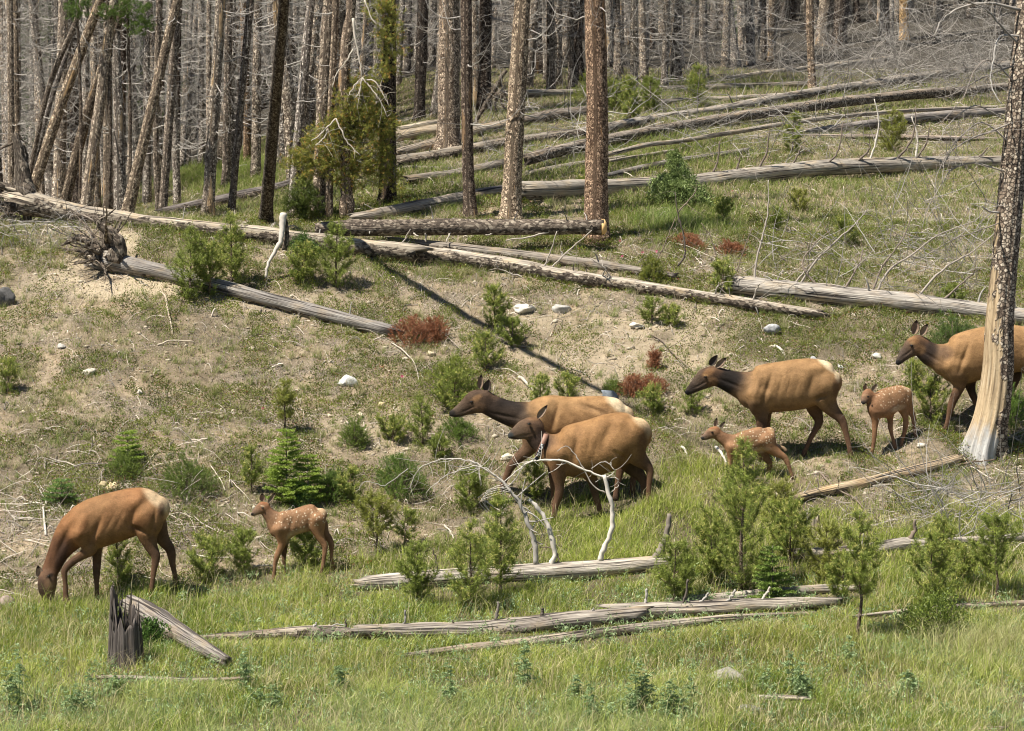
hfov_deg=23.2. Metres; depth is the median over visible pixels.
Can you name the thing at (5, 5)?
dead pine
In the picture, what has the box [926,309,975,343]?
bush
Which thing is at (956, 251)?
brush pile
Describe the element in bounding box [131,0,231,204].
dead pine
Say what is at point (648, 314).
young pine
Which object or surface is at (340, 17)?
dead pine
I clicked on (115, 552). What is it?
young pine
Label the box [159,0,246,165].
dead pine
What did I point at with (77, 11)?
live pine
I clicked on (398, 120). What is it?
brush pile
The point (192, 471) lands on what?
bush
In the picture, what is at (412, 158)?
fallen log
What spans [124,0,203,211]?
dead pine
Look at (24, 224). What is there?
brush pile
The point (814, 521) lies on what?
stump
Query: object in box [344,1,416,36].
dead pine
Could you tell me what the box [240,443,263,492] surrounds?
young pine
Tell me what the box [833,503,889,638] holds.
young pine
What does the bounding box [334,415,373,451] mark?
bush
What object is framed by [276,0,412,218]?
hanging pine
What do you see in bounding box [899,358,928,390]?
young pine
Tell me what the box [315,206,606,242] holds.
fallen log
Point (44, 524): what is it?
dead branch
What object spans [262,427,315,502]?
young fir
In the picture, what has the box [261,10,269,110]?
dead pine
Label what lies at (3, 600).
rock
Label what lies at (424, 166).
fallen log
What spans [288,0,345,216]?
dead pine
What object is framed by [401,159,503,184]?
fallen log
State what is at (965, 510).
dead branch
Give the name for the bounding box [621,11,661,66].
dead pine
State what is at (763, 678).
thistle
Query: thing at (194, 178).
slope grass
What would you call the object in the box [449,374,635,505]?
elk cow
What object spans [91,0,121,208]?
live pine
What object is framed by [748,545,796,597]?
young fir
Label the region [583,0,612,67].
dead pine
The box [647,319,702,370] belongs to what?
dead branch
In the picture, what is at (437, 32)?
dead pine
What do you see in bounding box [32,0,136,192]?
dead pine
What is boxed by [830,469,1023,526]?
dead branch
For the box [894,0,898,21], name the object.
dead pine
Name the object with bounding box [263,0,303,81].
dead pine
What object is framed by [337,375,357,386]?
rock
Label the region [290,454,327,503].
young fir
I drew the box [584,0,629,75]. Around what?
dead pine
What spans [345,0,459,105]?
dead pine
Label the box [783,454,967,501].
fallen log
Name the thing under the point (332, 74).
dead pine
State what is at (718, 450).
dead branch
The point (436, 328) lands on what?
red dead branch
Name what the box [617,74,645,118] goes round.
young pine
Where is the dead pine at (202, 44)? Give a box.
[164,0,261,165]
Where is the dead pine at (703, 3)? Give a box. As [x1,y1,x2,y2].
[688,0,737,76]
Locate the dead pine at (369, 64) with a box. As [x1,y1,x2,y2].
[355,0,380,84]
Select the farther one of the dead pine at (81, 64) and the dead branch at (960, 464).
the dead pine at (81, 64)
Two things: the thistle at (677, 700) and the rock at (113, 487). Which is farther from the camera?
the rock at (113, 487)
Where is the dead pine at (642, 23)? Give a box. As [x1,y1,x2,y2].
[614,0,669,84]
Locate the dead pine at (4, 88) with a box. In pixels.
[0,0,36,200]
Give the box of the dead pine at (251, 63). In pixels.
[191,3,271,131]
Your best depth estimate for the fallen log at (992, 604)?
32.28 m
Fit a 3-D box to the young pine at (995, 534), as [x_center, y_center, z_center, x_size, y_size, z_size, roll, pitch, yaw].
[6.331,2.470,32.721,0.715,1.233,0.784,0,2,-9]
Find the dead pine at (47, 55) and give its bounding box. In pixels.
[27,0,89,158]
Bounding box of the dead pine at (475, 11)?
[429,0,505,102]
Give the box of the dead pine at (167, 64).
[137,0,196,126]
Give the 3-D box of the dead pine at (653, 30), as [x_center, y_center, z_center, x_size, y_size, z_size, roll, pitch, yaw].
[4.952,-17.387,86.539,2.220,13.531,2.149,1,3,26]
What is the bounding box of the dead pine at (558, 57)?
[497,0,618,86]
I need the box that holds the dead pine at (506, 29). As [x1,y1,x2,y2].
[491,0,513,67]
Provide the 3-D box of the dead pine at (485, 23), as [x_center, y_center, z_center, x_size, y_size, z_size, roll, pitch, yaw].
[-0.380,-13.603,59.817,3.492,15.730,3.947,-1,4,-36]
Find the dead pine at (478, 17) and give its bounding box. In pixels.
[428,1,513,66]
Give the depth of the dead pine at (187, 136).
75.98 m
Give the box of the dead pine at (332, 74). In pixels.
[299,0,375,220]
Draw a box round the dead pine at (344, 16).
[301,0,378,53]
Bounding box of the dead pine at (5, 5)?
[0,0,58,174]
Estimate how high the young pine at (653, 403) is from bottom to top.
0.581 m
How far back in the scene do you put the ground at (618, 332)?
40.47 m
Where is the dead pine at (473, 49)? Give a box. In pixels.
[428,0,502,85]
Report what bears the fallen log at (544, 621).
on the ground at (618, 332)
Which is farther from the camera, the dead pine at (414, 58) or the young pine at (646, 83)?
the dead pine at (414, 58)
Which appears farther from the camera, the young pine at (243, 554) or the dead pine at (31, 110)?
the dead pine at (31, 110)
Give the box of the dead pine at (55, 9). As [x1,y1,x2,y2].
[0,0,82,159]
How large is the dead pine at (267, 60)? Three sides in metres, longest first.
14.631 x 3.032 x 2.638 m
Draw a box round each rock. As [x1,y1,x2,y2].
[0,287,15,306]
[0,595,14,606]
[57,343,65,348]
[82,368,95,375]
[106,482,118,490]
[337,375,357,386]
[427,351,435,355]
[501,453,513,460]
[513,304,536,313]
[552,304,571,312]
[601,390,618,398]
[629,322,643,327]
[707,667,742,683]
[736,704,762,713]
[763,324,780,334]
[872,353,880,358]
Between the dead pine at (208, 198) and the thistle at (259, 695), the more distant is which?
the dead pine at (208, 198)
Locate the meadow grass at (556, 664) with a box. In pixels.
[0,442,1023,730]
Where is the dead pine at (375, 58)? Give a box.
[355,2,380,83]
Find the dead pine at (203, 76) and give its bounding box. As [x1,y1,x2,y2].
[181,1,269,165]
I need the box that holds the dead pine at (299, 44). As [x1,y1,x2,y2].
[296,0,303,83]
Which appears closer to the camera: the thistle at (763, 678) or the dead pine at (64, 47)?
the thistle at (763, 678)
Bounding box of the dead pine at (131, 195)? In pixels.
[121,0,191,212]
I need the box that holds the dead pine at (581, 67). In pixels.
[538,0,609,81]
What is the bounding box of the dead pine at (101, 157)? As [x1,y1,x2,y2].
[50,8,112,195]
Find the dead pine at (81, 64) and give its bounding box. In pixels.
[48,17,89,150]
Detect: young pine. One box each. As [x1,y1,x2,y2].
[0,355,21,393]
[101,539,136,589]
[164,221,218,300]
[181,526,235,582]
[192,238,226,294]
[210,207,252,283]
[224,524,260,574]
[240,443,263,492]
[271,374,298,433]
[274,182,326,221]
[284,239,320,281]
[289,175,320,218]
[289,531,321,569]
[314,218,361,287]
[333,463,366,503]
[353,486,401,551]
[375,409,411,443]
[385,504,422,544]
[392,536,440,603]
[407,389,435,447]
[425,430,451,457]
[429,363,478,408]
[439,514,502,609]
[453,463,488,510]
[465,328,504,369]
[480,487,529,591]
[481,280,512,327]
[494,314,532,346]
[521,456,547,499]
[526,370,551,400]
[552,370,580,396]
[572,165,584,178]
[607,75,638,111]
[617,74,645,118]
[635,292,663,323]
[636,381,666,410]
[638,73,663,111]
[647,534,699,599]
[658,301,683,326]
[681,382,706,414]
[684,61,711,104]
[687,505,733,585]
[696,431,788,590]
[708,255,737,293]
[711,194,733,223]
[760,474,800,523]
[760,493,820,561]
[764,203,786,228]
[780,109,804,152]
[787,186,810,212]
[792,518,849,581]
[822,548,858,599]
[833,212,862,244]
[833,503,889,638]
[876,106,907,151]
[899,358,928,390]
[904,526,964,605]
[911,372,951,423]
[919,510,963,581]
[937,281,969,299]
[942,537,979,588]
[965,510,1023,597]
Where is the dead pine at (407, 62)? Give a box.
[396,0,429,73]
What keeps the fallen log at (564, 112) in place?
on the ground at (618, 332)
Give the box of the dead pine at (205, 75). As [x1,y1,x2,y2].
[182,3,264,131]
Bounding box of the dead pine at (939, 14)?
[935,0,956,42]
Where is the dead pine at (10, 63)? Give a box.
[0,0,45,214]
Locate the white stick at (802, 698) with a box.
[753,695,815,700]
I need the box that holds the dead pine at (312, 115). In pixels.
[298,1,355,128]
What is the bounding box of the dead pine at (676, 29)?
[629,0,716,79]
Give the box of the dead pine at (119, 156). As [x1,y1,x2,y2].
[57,1,169,209]
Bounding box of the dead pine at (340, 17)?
[289,0,403,138]
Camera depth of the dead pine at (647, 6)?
69.05 m
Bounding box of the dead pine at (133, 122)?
[102,1,168,183]
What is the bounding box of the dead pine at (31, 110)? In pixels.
[0,4,69,163]
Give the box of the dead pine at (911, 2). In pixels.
[908,0,913,13]
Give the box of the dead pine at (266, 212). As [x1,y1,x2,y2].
[258,0,330,223]
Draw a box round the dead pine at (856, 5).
[849,0,860,22]
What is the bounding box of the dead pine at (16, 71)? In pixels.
[0,0,62,214]
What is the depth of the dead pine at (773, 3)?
78.54 m
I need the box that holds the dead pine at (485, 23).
[459,0,549,111]
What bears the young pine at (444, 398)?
on the ground at (618, 332)
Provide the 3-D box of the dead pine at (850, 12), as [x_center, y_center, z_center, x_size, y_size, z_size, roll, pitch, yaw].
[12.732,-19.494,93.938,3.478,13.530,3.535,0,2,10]
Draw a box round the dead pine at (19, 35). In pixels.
[0,0,61,153]
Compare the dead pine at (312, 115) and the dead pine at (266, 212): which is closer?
the dead pine at (266, 212)
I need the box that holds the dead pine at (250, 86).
[234,7,269,142]
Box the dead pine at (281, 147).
[206,0,338,163]
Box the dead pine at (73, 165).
[24,0,146,201]
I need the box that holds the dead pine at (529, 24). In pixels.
[495,0,555,74]
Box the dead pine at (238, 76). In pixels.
[202,2,266,149]
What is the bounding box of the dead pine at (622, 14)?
[620,0,630,46]
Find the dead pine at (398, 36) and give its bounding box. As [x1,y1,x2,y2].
[357,0,416,98]
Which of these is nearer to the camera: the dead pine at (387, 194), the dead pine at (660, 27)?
the dead pine at (387, 194)
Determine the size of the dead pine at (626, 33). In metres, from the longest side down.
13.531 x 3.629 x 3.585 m
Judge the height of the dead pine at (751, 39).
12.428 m
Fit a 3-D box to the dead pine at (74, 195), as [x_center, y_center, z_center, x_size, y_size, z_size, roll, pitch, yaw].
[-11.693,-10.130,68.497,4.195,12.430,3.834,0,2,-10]
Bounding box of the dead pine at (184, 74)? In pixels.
[138,0,212,141]
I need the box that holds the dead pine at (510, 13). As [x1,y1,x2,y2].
[497,0,513,39]
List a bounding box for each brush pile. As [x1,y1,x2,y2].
[0,180,115,281]
[266,1,457,156]
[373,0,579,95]
[416,23,669,176]
[540,0,758,96]
[573,40,896,162]
[646,0,854,82]
[738,0,947,81]
[745,86,993,324]
[782,1,1010,101]
[830,0,1015,79]
[843,361,1023,550]
[844,132,1023,275]
[893,0,1013,102]
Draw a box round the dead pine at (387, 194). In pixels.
[357,0,447,205]
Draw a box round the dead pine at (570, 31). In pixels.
[541,0,584,88]
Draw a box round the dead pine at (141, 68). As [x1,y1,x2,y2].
[126,0,165,171]
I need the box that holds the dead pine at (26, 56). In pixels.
[21,10,47,114]
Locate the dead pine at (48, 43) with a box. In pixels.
[21,0,50,126]
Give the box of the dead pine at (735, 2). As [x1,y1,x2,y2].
[713,0,743,31]
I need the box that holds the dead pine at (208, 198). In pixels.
[167,0,269,216]
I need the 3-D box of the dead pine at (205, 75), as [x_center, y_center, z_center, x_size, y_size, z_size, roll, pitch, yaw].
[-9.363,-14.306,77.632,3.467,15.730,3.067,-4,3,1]
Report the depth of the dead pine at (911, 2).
94.37 m
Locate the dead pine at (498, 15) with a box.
[478,0,512,31]
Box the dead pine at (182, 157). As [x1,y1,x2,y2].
[154,0,235,168]
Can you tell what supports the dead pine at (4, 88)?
on the ground at (618, 332)
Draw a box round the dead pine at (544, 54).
[501,0,566,80]
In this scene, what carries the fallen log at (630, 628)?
on the ground at (618, 332)
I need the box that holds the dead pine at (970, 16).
[964,0,974,18]
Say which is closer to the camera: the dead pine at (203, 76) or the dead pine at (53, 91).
the dead pine at (53, 91)
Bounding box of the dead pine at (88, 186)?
[74,0,148,205]
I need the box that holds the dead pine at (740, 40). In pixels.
[711,0,757,51]
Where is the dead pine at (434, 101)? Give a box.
[398,1,487,119]
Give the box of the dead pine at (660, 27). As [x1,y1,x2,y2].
[658,0,663,37]
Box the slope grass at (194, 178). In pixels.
[0,66,1023,693]
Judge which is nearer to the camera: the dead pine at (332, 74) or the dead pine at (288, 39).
the dead pine at (332, 74)
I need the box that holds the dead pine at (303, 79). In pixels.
[269,0,369,216]
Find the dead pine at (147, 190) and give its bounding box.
[112,0,193,203]
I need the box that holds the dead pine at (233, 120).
[164,0,308,171]
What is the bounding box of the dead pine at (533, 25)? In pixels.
[501,0,564,87]
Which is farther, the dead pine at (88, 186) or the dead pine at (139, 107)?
the dead pine at (139, 107)
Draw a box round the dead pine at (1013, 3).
[1010,0,1015,6]
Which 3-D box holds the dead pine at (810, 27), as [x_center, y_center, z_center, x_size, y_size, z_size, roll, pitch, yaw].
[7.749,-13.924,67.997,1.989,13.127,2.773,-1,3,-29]
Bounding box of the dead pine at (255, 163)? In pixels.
[226,0,314,178]
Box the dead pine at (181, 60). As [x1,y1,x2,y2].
[135,1,205,170]
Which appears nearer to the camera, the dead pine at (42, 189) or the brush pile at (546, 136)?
the brush pile at (546, 136)
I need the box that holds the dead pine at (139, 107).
[112,2,165,174]
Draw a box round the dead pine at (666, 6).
[624,0,709,85]
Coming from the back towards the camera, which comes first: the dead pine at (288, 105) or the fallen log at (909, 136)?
the fallen log at (909, 136)
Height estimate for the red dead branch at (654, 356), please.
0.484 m
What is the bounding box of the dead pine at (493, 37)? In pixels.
[491,0,508,69]
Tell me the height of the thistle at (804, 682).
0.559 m
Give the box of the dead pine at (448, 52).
[408,0,493,149]
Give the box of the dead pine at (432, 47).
[406,0,436,67]
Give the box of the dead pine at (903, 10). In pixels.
[896,0,910,39]
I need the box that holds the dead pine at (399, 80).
[372,0,428,85]
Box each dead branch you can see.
[18,487,67,535]
[144,470,201,502]
[157,340,194,345]
[160,291,172,332]
[387,313,441,349]
[391,342,432,382]
[422,314,451,346]
[439,330,462,350]
[469,323,526,346]
[517,376,533,389]
[613,371,644,397]
[639,372,669,396]
[645,343,664,370]
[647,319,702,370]
[667,230,708,249]
[714,237,748,255]
[714,446,725,461]
[811,471,870,520]
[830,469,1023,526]
[872,463,985,501]
[927,472,1022,519]
[955,409,1023,465]
[955,459,994,466]
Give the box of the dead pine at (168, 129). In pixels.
[132,0,191,208]
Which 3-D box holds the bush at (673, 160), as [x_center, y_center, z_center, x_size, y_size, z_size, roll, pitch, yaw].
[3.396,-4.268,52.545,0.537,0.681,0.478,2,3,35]
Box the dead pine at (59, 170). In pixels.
[20,0,137,199]
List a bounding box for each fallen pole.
[608,102,1004,155]
[609,132,791,161]
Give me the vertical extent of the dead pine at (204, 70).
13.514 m
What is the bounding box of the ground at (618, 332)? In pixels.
[0,0,1023,730]
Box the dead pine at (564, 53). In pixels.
[562,0,567,60]
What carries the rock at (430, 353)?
on the ground at (618, 332)
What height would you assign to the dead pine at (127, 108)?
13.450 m
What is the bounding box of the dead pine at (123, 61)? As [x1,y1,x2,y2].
[22,0,188,207]
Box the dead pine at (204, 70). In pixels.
[180,0,261,138]
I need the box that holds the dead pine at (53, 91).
[1,0,79,173]
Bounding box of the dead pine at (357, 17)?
[351,0,362,86]
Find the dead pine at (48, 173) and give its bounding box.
[0,0,125,196]
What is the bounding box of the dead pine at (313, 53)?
[261,0,372,145]
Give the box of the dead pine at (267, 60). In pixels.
[262,1,271,95]
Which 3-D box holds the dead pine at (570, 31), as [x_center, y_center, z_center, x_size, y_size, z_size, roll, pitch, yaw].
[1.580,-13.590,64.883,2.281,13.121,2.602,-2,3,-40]
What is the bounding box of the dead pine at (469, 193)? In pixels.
[425,0,539,218]
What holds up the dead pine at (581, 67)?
on the ground at (618, 332)
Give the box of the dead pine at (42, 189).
[0,0,69,193]
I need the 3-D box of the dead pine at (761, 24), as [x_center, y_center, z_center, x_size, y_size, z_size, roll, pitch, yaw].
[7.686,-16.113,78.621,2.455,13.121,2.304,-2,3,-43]
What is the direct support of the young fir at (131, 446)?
on the ground at (618, 332)
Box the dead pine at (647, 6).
[620,0,677,72]
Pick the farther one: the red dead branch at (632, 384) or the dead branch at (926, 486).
the red dead branch at (632, 384)
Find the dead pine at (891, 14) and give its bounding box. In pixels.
[889,0,893,41]
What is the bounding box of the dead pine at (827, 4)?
[814,0,833,46]
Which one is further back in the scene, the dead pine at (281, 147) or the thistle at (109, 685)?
the dead pine at (281, 147)
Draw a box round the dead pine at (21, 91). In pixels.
[0,1,27,181]
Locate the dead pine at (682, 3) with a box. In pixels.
[655,0,720,61]
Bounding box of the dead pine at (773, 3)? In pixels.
[753,0,778,61]
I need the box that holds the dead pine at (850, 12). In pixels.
[848,0,851,18]
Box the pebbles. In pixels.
[0,196,1023,597]
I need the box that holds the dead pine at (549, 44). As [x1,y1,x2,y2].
[528,0,583,88]
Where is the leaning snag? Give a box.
[473,69,507,123]
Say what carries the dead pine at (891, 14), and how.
on the ground at (618, 332)
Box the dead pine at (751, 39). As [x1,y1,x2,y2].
[710,0,761,64]
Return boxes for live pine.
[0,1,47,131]
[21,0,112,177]
[62,0,93,203]
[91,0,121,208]
[115,0,157,179]
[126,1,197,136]
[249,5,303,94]
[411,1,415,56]
[788,0,795,21]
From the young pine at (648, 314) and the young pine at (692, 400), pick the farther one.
the young pine at (648, 314)
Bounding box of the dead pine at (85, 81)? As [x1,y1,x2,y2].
[27,0,140,185]
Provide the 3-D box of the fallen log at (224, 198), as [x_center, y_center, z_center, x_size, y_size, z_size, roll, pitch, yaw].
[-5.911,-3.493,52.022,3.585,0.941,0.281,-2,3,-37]
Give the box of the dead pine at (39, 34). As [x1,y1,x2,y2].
[22,0,46,119]
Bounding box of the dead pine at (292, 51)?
[261,0,314,102]
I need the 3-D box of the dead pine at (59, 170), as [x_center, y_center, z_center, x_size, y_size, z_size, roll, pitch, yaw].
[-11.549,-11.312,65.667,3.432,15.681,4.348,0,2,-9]
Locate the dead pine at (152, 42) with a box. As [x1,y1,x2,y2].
[78,0,202,188]
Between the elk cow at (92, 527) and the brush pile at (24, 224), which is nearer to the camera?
the elk cow at (92, 527)
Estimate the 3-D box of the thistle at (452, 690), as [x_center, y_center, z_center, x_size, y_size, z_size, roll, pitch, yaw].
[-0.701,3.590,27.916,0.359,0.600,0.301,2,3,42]
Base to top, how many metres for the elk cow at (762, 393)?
1.626 m
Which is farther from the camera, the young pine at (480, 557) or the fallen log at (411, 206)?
the fallen log at (411, 206)
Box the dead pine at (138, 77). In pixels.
[125,2,194,146]
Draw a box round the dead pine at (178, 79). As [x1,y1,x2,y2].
[149,10,203,156]
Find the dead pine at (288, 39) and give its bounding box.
[252,6,304,90]
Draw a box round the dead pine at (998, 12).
[986,0,1008,35]
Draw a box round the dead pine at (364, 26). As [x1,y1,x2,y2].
[336,0,380,134]
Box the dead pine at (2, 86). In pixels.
[0,1,43,199]
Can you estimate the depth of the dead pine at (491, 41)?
64.56 m
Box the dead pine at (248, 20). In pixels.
[224,0,296,211]
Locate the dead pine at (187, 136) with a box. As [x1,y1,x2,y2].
[167,0,212,166]
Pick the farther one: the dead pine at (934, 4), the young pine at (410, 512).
the dead pine at (934, 4)
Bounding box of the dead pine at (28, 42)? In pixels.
[20,0,49,136]
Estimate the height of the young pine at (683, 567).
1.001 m
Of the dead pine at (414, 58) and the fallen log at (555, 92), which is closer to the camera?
the fallen log at (555, 92)
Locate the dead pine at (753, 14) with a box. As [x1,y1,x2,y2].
[711,0,797,47]
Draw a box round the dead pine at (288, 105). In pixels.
[196,0,322,182]
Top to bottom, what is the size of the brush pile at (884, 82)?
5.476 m
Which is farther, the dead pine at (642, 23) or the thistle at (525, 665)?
the dead pine at (642, 23)
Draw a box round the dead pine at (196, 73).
[181,4,205,146]
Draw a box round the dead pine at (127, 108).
[89,5,140,163]
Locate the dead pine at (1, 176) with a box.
[0,30,28,191]
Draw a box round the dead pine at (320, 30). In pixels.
[289,0,370,103]
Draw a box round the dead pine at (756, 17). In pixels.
[755,0,758,32]
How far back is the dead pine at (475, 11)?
61.81 m
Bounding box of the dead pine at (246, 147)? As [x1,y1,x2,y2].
[221,0,267,160]
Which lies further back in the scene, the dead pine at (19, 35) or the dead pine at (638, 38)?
the dead pine at (638, 38)
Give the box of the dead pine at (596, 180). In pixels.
[531,0,656,246]
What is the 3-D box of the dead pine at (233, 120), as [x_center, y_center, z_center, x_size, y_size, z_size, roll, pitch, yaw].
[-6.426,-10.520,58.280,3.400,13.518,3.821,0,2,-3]
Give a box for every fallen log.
[0,132,434,263]
[50,200,404,339]
[120,595,231,666]
[154,179,289,213]
[200,619,374,640]
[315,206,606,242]
[346,185,501,219]
[347,601,654,638]
[349,427,673,589]
[378,229,830,319]
[384,184,760,279]
[396,119,436,130]
[396,119,505,154]
[396,124,436,143]
[396,128,585,167]
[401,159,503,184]
[401,165,460,169]
[401,611,818,656]
[501,99,1001,199]
[522,154,626,175]
[523,83,1007,164]
[524,106,586,125]
[526,79,807,97]
[578,60,1009,135]
[597,579,846,618]
[608,147,752,177]
[635,80,886,104]
[665,584,864,601]
[713,159,1023,324]
[722,56,889,79]
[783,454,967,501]
[787,520,1023,558]
[799,107,1005,133]
[804,129,1002,140]
[847,600,1023,617]
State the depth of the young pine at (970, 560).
33.03 m
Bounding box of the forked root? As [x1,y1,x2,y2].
[265,212,288,277]
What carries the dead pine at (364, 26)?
on the ground at (618, 332)
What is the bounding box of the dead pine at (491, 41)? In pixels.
[432,2,511,92]
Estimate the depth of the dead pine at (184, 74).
84.10 m
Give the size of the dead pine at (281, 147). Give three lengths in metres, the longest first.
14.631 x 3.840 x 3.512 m
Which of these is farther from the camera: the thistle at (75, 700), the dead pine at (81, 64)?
the dead pine at (81, 64)
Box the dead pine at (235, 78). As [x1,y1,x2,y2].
[193,5,269,118]
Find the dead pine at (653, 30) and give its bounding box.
[649,0,671,48]
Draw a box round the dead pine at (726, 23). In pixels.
[708,0,758,67]
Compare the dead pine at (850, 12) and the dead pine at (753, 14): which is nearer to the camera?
the dead pine at (753, 14)
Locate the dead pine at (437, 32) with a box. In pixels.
[405,0,460,70]
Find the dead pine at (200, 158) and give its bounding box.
[181,0,213,163]
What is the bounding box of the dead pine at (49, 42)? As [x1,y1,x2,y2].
[23,0,53,120]
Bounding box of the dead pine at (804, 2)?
[802,0,819,44]
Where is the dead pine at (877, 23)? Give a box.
[876,0,879,25]
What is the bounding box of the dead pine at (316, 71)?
[270,0,367,95]
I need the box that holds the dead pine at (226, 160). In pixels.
[213,0,269,187]
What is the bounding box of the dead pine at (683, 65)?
[669,10,691,69]
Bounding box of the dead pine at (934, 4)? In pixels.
[933,0,937,14]
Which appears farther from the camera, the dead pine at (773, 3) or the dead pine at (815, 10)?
the dead pine at (815, 10)
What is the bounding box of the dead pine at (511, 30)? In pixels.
[493,0,545,36]
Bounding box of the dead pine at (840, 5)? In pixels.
[827,0,848,51]
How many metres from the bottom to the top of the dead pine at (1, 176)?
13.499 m
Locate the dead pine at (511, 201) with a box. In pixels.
[470,0,568,218]
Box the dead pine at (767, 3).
[755,0,768,47]
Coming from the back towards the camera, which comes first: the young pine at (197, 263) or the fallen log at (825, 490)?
the young pine at (197, 263)
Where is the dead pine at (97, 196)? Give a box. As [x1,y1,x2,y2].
[39,0,127,207]
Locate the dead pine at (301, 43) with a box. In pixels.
[262,0,357,101]
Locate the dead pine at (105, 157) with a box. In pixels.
[83,0,142,208]
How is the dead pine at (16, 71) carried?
on the ground at (618, 332)
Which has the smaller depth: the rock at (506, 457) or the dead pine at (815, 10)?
the rock at (506, 457)
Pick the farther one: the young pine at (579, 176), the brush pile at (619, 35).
the brush pile at (619, 35)
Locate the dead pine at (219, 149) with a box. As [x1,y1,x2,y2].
[182,0,270,162]
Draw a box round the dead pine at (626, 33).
[624,0,630,44]
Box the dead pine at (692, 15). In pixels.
[671,0,697,43]
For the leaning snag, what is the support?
on the ground at (618, 332)
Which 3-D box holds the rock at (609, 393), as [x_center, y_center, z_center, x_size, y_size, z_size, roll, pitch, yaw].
[1.576,0.540,40.088,0.305,0.299,0.175,0,2,0]
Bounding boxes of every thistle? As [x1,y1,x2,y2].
[0,643,30,713]
[57,667,105,720]
[102,672,128,695]
[228,647,255,692]
[240,685,284,713]
[323,665,356,694]
[437,662,463,708]
[512,639,536,688]
[562,674,584,703]
[576,681,620,719]
[618,658,685,721]
[662,676,701,720]
[750,668,776,691]
[778,650,813,698]
[839,635,860,662]
[893,669,924,698]
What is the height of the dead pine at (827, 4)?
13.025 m
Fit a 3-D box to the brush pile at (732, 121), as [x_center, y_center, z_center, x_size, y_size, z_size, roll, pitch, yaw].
[4.963,-5.274,55.084,7.446,4.689,4.300,0,2,0]
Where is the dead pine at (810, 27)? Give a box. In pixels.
[806,0,816,88]
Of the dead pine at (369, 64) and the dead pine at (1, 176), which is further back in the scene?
the dead pine at (1, 176)
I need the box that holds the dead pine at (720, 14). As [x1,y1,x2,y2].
[718,0,722,30]
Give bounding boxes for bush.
[101,447,146,479]
[141,615,171,650]
[159,444,221,506]
[283,479,322,508]
[287,230,322,257]
[314,461,360,506]
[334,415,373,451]
[372,451,438,504]
[417,352,484,400]
[434,415,480,447]
[566,71,631,102]
[597,376,626,395]
[637,253,668,283]
[644,158,717,208]
[663,147,684,172]
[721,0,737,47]
[893,585,982,642]
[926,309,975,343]
[1008,381,1023,435]
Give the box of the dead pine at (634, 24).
[606,0,667,85]
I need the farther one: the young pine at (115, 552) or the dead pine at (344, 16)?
the dead pine at (344, 16)
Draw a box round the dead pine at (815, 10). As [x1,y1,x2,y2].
[814,0,818,26]
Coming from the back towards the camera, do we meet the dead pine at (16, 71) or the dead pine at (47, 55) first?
the dead pine at (47, 55)
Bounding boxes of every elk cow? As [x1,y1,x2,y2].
[36,487,178,605]
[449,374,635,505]
[508,405,653,523]
[685,355,853,461]
[896,320,1023,431]
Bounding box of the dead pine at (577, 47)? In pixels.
[555,0,617,87]
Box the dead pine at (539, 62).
[498,1,542,75]
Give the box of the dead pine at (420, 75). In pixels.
[410,0,437,121]
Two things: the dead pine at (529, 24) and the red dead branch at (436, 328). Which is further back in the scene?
the dead pine at (529, 24)
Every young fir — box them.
[40,478,81,503]
[108,429,145,459]
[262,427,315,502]
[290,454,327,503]
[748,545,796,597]
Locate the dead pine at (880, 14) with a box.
[878,0,884,39]
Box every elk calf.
[251,492,334,581]
[701,418,794,478]
[861,383,916,457]
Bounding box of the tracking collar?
[534,434,548,459]
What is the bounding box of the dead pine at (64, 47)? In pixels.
[14,0,94,176]
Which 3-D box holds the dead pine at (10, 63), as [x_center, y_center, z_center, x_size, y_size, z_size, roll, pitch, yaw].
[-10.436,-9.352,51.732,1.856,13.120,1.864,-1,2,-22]
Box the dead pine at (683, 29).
[623,0,713,48]
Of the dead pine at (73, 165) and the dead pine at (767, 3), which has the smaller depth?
the dead pine at (73, 165)
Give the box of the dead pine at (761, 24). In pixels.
[735,0,766,59]
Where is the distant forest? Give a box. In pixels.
[0,0,1009,142]
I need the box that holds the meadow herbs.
[0,559,1023,730]
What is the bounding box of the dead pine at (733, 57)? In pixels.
[694,0,747,67]
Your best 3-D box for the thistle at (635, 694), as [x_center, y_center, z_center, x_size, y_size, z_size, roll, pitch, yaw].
[1.559,3.595,27.702,0.821,0.724,0.625,0,2,0]
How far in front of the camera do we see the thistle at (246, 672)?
28.64 m
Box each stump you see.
[107,580,144,670]
[807,508,819,529]
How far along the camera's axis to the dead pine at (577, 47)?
64.97 m
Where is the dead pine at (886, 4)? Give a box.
[884,0,890,46]
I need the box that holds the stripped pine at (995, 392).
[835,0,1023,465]
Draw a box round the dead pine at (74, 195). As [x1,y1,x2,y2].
[21,0,152,203]
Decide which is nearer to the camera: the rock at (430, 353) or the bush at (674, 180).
the rock at (430, 353)
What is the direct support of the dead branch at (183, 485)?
on the ground at (618, 332)
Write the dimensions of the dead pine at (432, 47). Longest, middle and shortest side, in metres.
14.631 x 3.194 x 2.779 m
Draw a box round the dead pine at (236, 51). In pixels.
[199,0,268,114]
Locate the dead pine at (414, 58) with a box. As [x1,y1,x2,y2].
[412,0,429,62]
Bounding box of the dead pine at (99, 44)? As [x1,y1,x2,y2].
[67,2,142,147]
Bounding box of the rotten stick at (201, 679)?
[95,675,248,681]
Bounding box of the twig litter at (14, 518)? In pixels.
[0,86,1023,609]
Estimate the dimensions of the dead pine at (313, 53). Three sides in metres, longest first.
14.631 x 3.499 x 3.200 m

